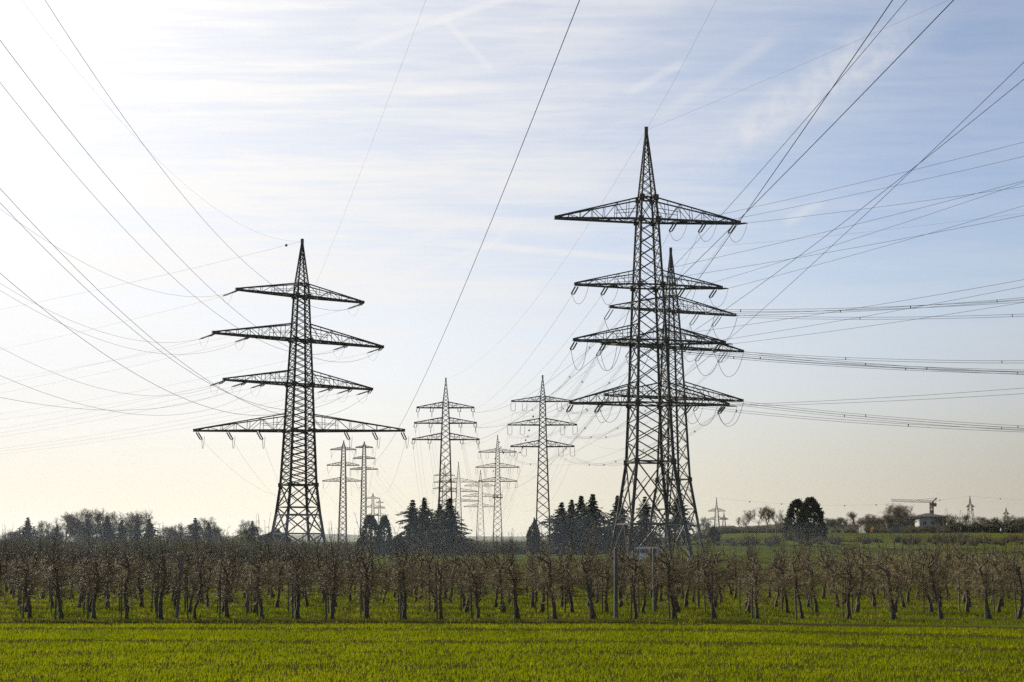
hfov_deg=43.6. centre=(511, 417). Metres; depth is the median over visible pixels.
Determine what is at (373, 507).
lattice pylon
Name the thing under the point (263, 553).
orchard tree
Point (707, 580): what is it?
orchard tree
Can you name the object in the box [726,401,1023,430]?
conductor wire
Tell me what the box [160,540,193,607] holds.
orchard tree
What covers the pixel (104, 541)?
bush
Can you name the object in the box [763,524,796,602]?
orchard tree
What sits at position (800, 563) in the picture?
orchard tree
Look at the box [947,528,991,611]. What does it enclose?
orchard tree
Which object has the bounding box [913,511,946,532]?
house
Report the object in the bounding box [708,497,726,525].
lattice pylon
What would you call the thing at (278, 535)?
bush
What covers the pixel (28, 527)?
spruce tree
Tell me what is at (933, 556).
orchard tree
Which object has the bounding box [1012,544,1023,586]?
orchard tree
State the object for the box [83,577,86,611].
stake
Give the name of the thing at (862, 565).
orchard tree
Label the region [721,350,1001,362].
conductor wire
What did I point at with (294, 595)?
orchard tree
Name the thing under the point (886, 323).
conductor wire
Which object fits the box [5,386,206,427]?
conductor wire
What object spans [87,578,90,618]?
stake
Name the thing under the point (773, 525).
hill
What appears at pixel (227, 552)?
orchard tree
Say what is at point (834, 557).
orchard tree
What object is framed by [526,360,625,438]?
conductor wire
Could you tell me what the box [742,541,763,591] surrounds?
orchard tree
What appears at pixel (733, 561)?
orchard tree
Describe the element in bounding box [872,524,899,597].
orchard tree
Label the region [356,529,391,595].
orchard tree
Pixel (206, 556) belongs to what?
orchard tree
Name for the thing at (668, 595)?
stake
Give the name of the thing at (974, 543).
orchard tree
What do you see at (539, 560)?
orchard tree
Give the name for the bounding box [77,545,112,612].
orchard tree
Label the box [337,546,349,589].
orchard tree
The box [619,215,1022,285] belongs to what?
conductor wire
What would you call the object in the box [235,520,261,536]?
bare tree
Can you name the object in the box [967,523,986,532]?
bush
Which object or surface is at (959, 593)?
stake
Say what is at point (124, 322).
conductor wire
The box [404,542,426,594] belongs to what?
orchard tree
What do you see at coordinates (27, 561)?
orchard tree
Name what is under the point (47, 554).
orchard tree
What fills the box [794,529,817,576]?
orchard tree
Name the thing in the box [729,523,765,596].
orchard tree
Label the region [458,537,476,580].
orchard tree
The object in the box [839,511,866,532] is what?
bare tree
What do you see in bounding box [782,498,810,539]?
yew tree
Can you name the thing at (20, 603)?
stake
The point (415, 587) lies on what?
orchard tree
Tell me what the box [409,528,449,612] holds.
orchard tree
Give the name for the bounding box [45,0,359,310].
conductor wire
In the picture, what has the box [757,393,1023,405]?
conductor wire
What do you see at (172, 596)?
orchard tree
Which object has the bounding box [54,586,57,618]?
stake
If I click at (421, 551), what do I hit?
orchard tree
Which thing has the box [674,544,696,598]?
orchard tree
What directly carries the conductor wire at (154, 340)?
attached to the lattice pylon at (295, 338)
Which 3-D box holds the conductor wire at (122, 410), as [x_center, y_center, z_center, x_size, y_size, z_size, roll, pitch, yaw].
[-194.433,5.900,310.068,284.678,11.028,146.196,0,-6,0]
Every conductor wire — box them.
[0,40,376,361]
[0,203,340,409]
[0,273,328,415]
[0,283,205,342]
[0,290,240,354]
[0,347,215,395]
[0,350,331,413]
[0,354,360,419]
[0,388,234,409]
[1,84,340,354]
[1,309,344,379]
[1,388,249,436]
[2,191,368,417]
[2,210,232,296]
[2,376,254,414]
[2,387,229,432]
[3,342,233,392]
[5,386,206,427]
[6,396,349,453]
[7,394,333,450]
[7,400,280,447]
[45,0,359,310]
[359,0,579,466]
[461,298,676,427]
[465,0,953,443]
[476,79,1023,427]
[487,0,906,411]
[488,301,705,426]
[489,0,892,488]
[513,362,594,438]
[513,410,596,464]
[514,234,668,455]
[516,322,604,413]
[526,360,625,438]
[559,235,727,411]
[564,62,1023,455]
[564,366,691,438]
[564,411,694,465]
[572,414,716,465]
[573,330,709,413]
[579,384,697,438]
[590,181,1021,284]
[618,280,1019,341]
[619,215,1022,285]
[621,344,1023,373]
[624,396,1023,431]
[644,299,1022,311]
[651,346,1023,372]
[691,142,1022,220]
[699,182,1023,286]
[703,388,1019,405]
[704,286,1023,342]
[715,297,1023,315]
[720,156,1023,221]
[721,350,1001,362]
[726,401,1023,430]
[731,206,1021,287]
[734,302,1023,343]
[742,314,1022,319]
[743,351,1023,374]
[743,401,1017,427]
[750,186,1023,222]
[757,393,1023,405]
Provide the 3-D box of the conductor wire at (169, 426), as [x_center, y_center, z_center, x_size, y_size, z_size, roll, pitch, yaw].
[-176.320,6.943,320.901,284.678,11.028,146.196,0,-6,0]
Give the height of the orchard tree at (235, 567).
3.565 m
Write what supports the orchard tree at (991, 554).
on the ground at (765, 550)
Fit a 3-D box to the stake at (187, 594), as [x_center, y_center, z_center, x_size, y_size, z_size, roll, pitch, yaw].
[-12.450,6.946,49.099,0.062,1.985,0.063,-3,-5,0]
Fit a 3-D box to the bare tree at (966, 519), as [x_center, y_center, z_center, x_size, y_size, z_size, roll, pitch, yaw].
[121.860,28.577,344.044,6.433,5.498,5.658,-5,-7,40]
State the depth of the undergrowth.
193.35 m
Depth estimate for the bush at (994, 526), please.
332.67 m
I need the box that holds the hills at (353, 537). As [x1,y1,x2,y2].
[0,534,663,540]
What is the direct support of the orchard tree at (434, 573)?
on the ground at (765, 550)
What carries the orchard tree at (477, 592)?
on the ground at (765, 550)
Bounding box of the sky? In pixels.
[0,0,1023,536]
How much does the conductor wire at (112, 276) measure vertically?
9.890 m
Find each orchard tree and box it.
[0,524,21,590]
[0,544,15,605]
[1,528,39,606]
[1,538,18,588]
[2,539,51,618]
[5,549,22,594]
[6,544,28,597]
[9,524,49,612]
[11,539,39,593]
[12,531,43,594]
[30,528,61,597]
[32,547,65,606]
[34,526,77,618]
[38,543,82,610]
[39,534,62,590]
[40,541,66,600]
[54,539,69,587]
[61,528,85,598]
[65,536,91,602]
[67,534,102,607]
[70,532,122,618]
[74,538,91,571]
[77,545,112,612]
[79,533,104,590]
[87,535,126,607]
[88,544,105,582]
[97,532,112,566]
[97,535,124,598]
[97,536,121,590]
[98,543,122,602]
[102,539,125,592]
[110,533,144,618]
[110,541,142,612]
[123,542,147,597]
[128,532,151,606]
[130,534,157,602]
[134,536,173,611]
[135,524,187,618]
[148,527,174,596]
[158,535,177,594]
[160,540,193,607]
[166,533,193,602]
[174,536,197,598]
[175,522,196,588]
[180,543,211,612]
[182,538,218,618]
[186,527,206,593]
[188,540,217,602]
[193,535,217,571]
[194,538,219,607]
[202,526,222,572]
[206,525,254,618]
[209,534,240,587]
[212,532,245,602]
[212,548,242,612]
[217,539,229,591]
[227,549,247,598]
[230,527,274,612]
[237,529,278,618]
[238,538,254,581]
[239,545,260,606]
[242,512,277,602]
[261,526,280,598]
[263,530,294,606]
[265,539,278,594]
[271,543,289,591]
[272,525,322,618]
[275,540,308,602]
[280,547,313,611]
[289,536,310,572]
[291,535,317,606]
[291,539,314,573]
[299,539,321,598]
[306,534,341,602]
[308,541,324,590]
[309,534,346,606]
[310,530,354,618]
[310,542,326,591]
[314,537,325,587]
[316,521,352,612]
[323,536,350,598]
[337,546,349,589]
[338,536,363,602]
[342,512,393,618]
[343,527,369,596]
[346,528,361,593]
[349,543,386,607]
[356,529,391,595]
[372,550,395,602]
[374,543,388,594]
[382,524,427,618]
[383,529,420,612]
[384,541,406,598]
[390,541,417,598]
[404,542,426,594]
[406,521,432,597]
[407,543,422,602]
[408,527,429,591]
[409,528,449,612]
[409,532,430,587]
[416,537,449,606]
[421,527,460,618]
[424,542,438,583]
[436,535,455,597]
[439,531,465,602]
[442,539,458,590]
[444,539,472,607]
[447,524,489,612]
[454,535,496,601]
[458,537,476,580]
[459,539,497,618]
[466,542,481,593]
[473,535,502,594]
[479,548,511,606]
[480,530,515,611]
[485,543,493,579]
[487,532,514,595]
[492,536,542,618]
[493,544,519,602]
[502,528,527,593]
[503,543,520,581]
[515,534,555,597]
[517,529,548,607]
[520,536,564,612]
[520,543,533,591]
[521,534,554,594]
[522,540,542,602]
[530,525,571,618]
[545,535,558,587]
[547,545,571,594]
[551,513,582,601]
[553,542,584,612]
[555,536,576,607]
[562,549,575,588]
[564,527,609,618]
[568,546,580,590]
[570,518,605,606]
[576,530,604,590]
[578,529,602,597]
[588,538,627,612]
[591,544,609,602]
[600,524,637,606]
[603,543,633,597]
[607,528,637,590]
[612,536,632,594]
[616,538,648,618]
[618,516,647,602]
[626,527,662,612]
[634,510,677,607]
[637,531,657,573]
[639,542,665,598]
[639,550,657,583]
[645,529,694,618]
[646,530,674,602]
[652,528,691,612]
[656,535,673,570]
[669,537,691,584]
[672,540,687,594]
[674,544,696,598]
[675,539,705,607]
[684,551,702,602]
[685,534,726,618]
[690,529,721,594]
[691,539,721,608]
[694,531,711,598]
[701,533,730,606]
[701,544,738,602]
[716,530,737,594]
[719,538,741,591]
[722,550,743,598]
[723,540,744,586]
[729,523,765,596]
[731,550,761,607]
[734,531,772,612]
[737,532,777,618]
[738,530,760,569]
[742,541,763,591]
[756,539,786,598]
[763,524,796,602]
[764,547,793,606]
[766,538,806,612]
[769,528,796,577]
[778,531,815,618]
[788,529,814,586]
[789,521,817,584]
[793,528,821,607]
[793,535,815,601]
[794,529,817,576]
[798,545,831,612]
[810,529,840,598]
[813,525,836,587]
[817,532,843,585]
[818,543,847,606]
[819,529,840,594]
[826,534,875,618]
[829,539,856,602]
[833,526,878,612]
[833,532,864,597]
[833,538,851,586]
[838,535,869,592]
[849,520,890,606]
[858,548,882,602]
[866,537,913,618]
[870,536,890,594]
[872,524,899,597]
[874,540,893,591]
[877,518,915,611]
[882,548,916,607]
[887,537,905,580]
[892,516,920,594]
[901,532,943,612]
[902,534,927,602]
[907,526,930,596]
[912,533,957,618]
[913,509,952,602]
[921,544,956,605]
[926,516,948,593]
[935,515,962,598]
[942,537,959,591]
[943,509,980,602]
[944,542,971,593]
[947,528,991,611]
[953,532,980,607]
[959,530,986,598]
[964,534,1011,618]
[964,535,979,587]
[975,549,996,593]
[976,533,1000,577]
[978,528,1009,602]
[979,532,1017,611]
[987,545,1022,606]
[992,540,1009,587]
[993,519,1023,618]
[993,538,1021,589]
[997,554,1018,598]
[1006,539,1023,594]
[1011,525,1023,584]
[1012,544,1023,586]
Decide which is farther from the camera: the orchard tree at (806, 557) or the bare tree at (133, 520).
the bare tree at (133, 520)
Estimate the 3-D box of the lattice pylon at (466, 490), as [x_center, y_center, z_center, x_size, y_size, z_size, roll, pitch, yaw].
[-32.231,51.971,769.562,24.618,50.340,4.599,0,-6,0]
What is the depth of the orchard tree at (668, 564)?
49.26 m
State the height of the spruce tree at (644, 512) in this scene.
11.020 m
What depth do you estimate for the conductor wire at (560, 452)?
292.27 m
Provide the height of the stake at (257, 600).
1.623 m
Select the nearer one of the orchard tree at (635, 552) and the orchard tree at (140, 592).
the orchard tree at (140, 592)
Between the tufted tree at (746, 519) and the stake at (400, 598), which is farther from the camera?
the tufted tree at (746, 519)
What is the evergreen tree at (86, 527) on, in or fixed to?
on the ground at (765, 550)
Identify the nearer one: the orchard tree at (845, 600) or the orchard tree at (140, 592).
the orchard tree at (140, 592)
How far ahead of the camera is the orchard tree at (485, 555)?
70.70 m
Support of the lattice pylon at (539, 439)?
on the ground at (765, 550)
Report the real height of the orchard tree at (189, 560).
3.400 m
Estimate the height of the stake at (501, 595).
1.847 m
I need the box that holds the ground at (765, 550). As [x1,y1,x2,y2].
[0,533,1023,629]
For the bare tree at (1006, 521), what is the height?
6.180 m
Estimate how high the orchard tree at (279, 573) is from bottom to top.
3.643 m
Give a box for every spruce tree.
[16,517,40,540]
[127,521,142,543]
[138,518,162,541]
[200,522,215,541]
[246,521,263,543]
[395,500,435,555]
[415,497,447,555]
[418,498,494,555]
[426,503,458,554]
[531,502,588,554]
[556,495,609,554]
[557,499,576,536]
[563,494,642,554]
[602,495,643,549]
[628,496,663,546]
[660,490,695,544]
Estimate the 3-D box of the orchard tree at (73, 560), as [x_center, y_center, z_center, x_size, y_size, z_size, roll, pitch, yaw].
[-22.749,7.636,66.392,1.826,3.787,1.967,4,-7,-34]
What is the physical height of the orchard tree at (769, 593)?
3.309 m
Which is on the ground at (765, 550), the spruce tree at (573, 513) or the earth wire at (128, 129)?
the spruce tree at (573, 513)
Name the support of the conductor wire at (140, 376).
attached to the lattice pylon at (295, 338)
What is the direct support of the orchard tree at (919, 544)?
on the ground at (765, 550)
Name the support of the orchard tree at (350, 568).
on the ground at (765, 550)
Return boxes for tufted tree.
[736,516,746,532]
[739,509,753,532]
[746,506,768,532]
[759,507,772,532]
[764,506,783,532]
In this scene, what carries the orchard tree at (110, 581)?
on the ground at (765, 550)
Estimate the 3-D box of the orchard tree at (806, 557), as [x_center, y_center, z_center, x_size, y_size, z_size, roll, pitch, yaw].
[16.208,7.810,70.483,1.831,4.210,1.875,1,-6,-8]
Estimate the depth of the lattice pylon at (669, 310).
252.62 m
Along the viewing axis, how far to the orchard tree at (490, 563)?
79.15 m
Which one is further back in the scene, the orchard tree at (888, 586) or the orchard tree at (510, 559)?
the orchard tree at (510, 559)
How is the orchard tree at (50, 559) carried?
on the ground at (765, 550)
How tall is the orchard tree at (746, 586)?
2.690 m
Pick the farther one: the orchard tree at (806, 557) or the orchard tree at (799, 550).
the orchard tree at (799, 550)
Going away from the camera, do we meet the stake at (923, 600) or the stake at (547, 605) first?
the stake at (547, 605)
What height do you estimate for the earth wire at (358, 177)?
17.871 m
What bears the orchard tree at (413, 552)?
on the ground at (765, 550)
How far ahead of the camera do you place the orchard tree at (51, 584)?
57.70 m
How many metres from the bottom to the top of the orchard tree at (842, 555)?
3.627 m
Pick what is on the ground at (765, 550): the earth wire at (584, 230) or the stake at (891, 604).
the stake at (891, 604)
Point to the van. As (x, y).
(642, 548)
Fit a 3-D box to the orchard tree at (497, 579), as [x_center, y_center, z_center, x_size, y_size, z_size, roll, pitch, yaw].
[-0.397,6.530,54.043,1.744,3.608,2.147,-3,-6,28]
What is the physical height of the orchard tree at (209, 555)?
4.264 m
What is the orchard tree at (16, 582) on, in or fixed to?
on the ground at (765, 550)
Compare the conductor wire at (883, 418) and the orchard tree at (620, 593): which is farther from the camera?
the conductor wire at (883, 418)
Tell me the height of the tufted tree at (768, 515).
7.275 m
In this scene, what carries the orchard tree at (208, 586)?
on the ground at (765, 550)
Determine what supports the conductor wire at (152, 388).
attached to the lattice pylon at (295, 338)
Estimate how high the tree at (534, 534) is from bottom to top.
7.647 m
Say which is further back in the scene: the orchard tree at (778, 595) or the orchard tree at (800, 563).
the orchard tree at (800, 563)
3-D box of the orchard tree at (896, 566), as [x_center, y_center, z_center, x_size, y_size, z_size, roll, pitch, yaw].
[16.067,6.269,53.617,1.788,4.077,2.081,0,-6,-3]
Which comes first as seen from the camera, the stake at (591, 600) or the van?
the stake at (591, 600)
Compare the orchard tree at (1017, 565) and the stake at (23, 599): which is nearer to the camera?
the stake at (23, 599)
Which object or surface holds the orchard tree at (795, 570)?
on the ground at (765, 550)
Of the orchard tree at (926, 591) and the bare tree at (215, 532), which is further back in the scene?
the bare tree at (215, 532)
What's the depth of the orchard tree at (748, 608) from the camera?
53.66 m
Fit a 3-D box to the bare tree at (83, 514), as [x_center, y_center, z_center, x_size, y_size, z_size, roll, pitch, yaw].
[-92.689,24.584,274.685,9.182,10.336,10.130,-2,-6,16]
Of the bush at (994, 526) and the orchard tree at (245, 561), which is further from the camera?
the bush at (994, 526)
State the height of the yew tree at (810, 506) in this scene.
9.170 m
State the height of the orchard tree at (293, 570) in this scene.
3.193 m
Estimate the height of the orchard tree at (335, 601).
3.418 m
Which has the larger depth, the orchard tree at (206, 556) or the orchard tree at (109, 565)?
the orchard tree at (206, 556)
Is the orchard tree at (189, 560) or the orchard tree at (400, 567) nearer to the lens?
the orchard tree at (400, 567)
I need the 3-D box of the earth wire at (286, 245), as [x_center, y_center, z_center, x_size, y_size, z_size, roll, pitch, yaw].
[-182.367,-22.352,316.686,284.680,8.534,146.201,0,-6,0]
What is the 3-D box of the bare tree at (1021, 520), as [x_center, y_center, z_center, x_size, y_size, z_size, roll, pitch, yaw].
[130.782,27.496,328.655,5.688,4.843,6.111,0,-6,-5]
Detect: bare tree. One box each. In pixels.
[2,530,31,542]
[32,520,54,539]
[43,511,92,543]
[59,509,105,538]
[83,508,111,541]
[91,511,123,539]
[113,508,156,540]
[153,525,184,540]
[163,524,192,540]
[188,517,227,539]
[202,526,224,541]
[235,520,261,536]
[695,517,716,539]
[819,518,835,528]
[825,517,842,529]
[835,517,856,530]
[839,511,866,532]
[858,513,882,527]
[874,515,895,526]
[881,503,928,527]
[935,514,957,526]
[948,517,968,524]
[958,514,977,525]
[971,516,992,526]
[984,516,1000,525]
[998,516,1015,525]
[1011,516,1023,531]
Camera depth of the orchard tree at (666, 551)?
78.89 m
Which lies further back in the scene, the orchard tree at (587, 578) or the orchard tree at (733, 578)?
the orchard tree at (733, 578)
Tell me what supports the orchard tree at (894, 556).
on the ground at (765, 550)
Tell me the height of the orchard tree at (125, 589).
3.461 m
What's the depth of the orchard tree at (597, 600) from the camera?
61.87 m
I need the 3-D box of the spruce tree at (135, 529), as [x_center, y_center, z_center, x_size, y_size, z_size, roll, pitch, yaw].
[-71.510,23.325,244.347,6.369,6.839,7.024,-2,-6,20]
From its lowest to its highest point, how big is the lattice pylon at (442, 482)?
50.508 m
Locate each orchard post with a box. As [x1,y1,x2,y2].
[175,553,182,617]
[246,555,252,611]
[614,547,617,617]
[652,547,655,611]
[697,554,699,606]
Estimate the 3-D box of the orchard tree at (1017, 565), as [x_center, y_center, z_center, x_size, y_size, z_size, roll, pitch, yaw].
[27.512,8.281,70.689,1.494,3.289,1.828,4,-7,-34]
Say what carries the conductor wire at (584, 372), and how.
attached to the lattice pylon at (637, 220)
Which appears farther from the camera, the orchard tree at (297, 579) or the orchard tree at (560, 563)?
the orchard tree at (560, 563)
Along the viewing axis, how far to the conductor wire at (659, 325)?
234.17 m
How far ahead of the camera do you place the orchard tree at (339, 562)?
66.57 m
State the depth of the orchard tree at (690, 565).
57.59 m
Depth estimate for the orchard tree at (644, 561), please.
75.11 m
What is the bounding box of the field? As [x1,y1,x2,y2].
[0,625,1023,681]
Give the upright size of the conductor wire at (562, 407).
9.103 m
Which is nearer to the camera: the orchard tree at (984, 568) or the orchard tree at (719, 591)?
the orchard tree at (719, 591)
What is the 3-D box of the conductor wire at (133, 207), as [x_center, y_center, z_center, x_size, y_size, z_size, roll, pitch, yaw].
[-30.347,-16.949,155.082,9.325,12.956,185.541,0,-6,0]
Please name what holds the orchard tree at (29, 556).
on the ground at (765, 550)
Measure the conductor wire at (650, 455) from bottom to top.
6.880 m
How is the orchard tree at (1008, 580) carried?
on the ground at (765, 550)
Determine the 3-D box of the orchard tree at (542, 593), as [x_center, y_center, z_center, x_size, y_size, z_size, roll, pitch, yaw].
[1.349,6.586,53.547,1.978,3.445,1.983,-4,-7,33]
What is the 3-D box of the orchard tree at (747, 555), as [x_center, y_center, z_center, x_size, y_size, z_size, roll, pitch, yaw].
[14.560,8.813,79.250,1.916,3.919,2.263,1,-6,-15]
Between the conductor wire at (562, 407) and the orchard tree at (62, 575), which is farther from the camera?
the conductor wire at (562, 407)
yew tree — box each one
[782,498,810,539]
[794,496,828,539]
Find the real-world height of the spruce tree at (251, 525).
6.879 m
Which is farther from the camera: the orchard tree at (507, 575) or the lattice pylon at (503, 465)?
the lattice pylon at (503, 465)
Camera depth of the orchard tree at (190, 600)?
53.45 m
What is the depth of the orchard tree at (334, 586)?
49.14 m
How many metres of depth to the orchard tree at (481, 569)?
62.02 m
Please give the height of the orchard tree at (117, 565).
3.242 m
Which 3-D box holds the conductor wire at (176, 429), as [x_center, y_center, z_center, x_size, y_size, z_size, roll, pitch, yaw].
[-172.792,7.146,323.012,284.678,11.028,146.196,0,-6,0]
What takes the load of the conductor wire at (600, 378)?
attached to the lattice pylon at (637, 220)
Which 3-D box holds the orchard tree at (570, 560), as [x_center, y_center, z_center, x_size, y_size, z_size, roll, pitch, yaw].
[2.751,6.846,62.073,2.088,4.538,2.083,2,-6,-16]
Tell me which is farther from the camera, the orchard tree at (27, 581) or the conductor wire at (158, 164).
the conductor wire at (158, 164)
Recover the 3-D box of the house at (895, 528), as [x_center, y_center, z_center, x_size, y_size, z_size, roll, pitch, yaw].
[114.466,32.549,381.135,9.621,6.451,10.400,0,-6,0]
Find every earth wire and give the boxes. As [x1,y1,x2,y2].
[4,243,293,308]
[27,7,286,240]
[265,3,424,395]
[489,134,643,351]
[659,0,947,124]
[676,213,1021,249]
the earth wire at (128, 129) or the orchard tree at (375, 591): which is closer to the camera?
the orchard tree at (375, 591)
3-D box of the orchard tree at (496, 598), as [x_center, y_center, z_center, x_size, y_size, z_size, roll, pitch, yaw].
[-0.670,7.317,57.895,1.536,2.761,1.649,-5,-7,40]
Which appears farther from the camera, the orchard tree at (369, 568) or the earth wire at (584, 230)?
the earth wire at (584, 230)
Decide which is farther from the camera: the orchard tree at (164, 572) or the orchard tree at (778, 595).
the orchard tree at (778, 595)
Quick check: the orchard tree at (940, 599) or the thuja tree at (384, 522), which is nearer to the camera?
the orchard tree at (940, 599)
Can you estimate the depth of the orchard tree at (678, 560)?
70.87 m
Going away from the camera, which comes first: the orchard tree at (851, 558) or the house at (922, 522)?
the orchard tree at (851, 558)
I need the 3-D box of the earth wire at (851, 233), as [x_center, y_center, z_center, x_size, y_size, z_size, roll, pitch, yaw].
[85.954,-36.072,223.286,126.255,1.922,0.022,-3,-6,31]
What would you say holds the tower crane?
on the ground at (765, 550)
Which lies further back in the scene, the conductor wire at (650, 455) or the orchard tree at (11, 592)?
the conductor wire at (650, 455)
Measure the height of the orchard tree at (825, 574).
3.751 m
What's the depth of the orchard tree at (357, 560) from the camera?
66.10 m
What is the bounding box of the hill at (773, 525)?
[692,522,1003,536]
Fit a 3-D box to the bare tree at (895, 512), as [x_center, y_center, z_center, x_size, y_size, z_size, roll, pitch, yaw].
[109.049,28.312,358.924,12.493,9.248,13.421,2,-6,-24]
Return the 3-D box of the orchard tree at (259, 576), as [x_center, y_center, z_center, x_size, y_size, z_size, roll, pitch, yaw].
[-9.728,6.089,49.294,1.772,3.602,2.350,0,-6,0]
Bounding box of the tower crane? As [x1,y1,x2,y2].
[894,498,936,513]
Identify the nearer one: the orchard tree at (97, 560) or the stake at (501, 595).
the stake at (501, 595)
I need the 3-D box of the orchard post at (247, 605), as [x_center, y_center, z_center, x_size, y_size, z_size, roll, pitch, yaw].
[-11.052,7.191,53.800,0.132,2.800,0.132,4,-6,-11]
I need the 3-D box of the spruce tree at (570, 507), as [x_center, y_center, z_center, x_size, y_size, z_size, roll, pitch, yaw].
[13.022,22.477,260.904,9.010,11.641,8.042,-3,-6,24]
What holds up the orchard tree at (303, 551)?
on the ground at (765, 550)
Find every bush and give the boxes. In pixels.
[94,539,109,560]
[221,529,260,547]
[258,528,297,543]
[385,533,414,556]
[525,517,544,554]
[708,526,722,542]
[946,522,969,532]
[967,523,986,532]
[983,521,1003,532]
[1000,520,1023,532]
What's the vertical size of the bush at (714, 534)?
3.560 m
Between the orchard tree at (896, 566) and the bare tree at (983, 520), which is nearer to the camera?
the orchard tree at (896, 566)
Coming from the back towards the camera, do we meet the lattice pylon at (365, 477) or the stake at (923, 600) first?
the lattice pylon at (365, 477)
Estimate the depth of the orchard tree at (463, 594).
57.53 m
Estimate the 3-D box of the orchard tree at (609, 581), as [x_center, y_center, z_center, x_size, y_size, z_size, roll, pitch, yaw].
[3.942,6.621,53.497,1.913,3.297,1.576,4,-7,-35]
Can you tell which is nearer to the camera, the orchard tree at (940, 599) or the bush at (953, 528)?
the orchard tree at (940, 599)
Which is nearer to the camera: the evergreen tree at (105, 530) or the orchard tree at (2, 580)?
the orchard tree at (2, 580)
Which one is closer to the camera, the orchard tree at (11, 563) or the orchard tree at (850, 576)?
the orchard tree at (850, 576)
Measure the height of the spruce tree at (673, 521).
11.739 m
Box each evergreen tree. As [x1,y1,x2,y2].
[44,524,66,545]
[72,518,95,542]
[90,516,116,543]
[111,520,128,546]
[182,518,205,544]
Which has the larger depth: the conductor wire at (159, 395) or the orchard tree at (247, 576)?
the conductor wire at (159, 395)
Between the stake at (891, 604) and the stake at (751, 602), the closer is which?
the stake at (891, 604)
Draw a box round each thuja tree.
[354,514,383,556]
[375,515,392,556]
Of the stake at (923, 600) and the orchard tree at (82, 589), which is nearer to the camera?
the stake at (923, 600)
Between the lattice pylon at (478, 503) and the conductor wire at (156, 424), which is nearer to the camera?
the conductor wire at (156, 424)
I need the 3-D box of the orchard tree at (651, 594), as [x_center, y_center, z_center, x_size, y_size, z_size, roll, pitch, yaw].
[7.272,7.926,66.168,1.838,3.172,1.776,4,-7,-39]
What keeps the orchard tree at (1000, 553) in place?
on the ground at (765, 550)
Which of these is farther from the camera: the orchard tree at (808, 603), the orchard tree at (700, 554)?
the orchard tree at (700, 554)
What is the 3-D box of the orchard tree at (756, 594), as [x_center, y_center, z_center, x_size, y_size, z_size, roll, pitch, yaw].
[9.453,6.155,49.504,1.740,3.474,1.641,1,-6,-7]
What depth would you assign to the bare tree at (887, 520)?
370.02 m
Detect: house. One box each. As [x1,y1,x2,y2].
[856,517,882,532]
[881,516,917,532]
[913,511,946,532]
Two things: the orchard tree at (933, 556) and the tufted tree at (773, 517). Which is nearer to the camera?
the orchard tree at (933, 556)
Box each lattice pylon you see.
[193,239,408,546]
[322,440,361,543]
[350,441,377,541]
[367,494,382,534]
[374,499,386,534]
[412,378,479,506]
[432,462,456,507]
[440,462,477,534]
[462,471,496,542]
[475,435,519,540]
[507,375,577,539]
[554,127,746,561]
[596,247,743,549]
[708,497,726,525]
[966,496,974,522]
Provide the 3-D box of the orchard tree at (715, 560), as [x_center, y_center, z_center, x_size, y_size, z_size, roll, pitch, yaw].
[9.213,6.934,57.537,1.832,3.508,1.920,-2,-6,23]
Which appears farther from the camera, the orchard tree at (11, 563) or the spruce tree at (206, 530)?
the spruce tree at (206, 530)
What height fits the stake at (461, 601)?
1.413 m
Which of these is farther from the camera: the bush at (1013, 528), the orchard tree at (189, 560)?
the bush at (1013, 528)
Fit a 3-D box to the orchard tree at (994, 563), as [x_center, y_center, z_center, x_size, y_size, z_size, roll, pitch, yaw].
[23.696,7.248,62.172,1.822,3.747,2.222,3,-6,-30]
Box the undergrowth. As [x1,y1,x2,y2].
[0,523,1023,565]
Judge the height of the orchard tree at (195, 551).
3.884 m
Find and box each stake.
[20,585,21,612]
[22,575,25,618]
[50,571,53,612]
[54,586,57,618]
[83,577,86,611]
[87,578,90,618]
[121,575,122,617]
[151,580,153,611]
[156,571,158,618]
[184,569,185,612]
[186,572,188,618]
[219,575,220,618]
[257,582,258,617]
[292,585,293,618]
[325,585,326,618]
[360,579,361,618]
[400,576,401,618]
[460,583,461,611]
[470,587,472,618]
[500,573,502,611]
[514,578,516,618]
[535,571,536,612]
[546,583,548,618]
[590,580,591,618]
[631,575,632,618]
[667,572,669,618]
[703,574,705,612]
[711,573,712,618]
[739,576,740,611]
[751,585,752,618]
[794,576,796,618]
[842,585,843,617]
[890,585,892,618]
[923,579,924,612]
[936,578,939,618]
[958,575,960,612]
[985,573,986,618]
[991,568,994,611]
[1013,582,1017,618]
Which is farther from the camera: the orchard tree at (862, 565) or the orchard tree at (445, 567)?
the orchard tree at (445, 567)
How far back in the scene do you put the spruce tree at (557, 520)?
253.27 m
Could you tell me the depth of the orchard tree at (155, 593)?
53.40 m
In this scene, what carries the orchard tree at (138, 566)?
on the ground at (765, 550)
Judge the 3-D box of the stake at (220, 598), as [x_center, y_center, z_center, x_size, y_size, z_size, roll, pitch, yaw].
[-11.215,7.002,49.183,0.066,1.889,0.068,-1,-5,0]
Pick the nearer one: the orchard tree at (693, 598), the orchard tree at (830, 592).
the orchard tree at (693, 598)
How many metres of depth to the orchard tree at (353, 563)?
70.81 m
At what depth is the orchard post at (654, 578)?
54.38 m
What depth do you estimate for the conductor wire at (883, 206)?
166.70 m
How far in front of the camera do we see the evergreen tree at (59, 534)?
236.75 m
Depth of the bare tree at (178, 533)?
236.88 m
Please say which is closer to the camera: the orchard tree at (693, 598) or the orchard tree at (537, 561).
the orchard tree at (693, 598)
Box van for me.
[627,547,658,558]

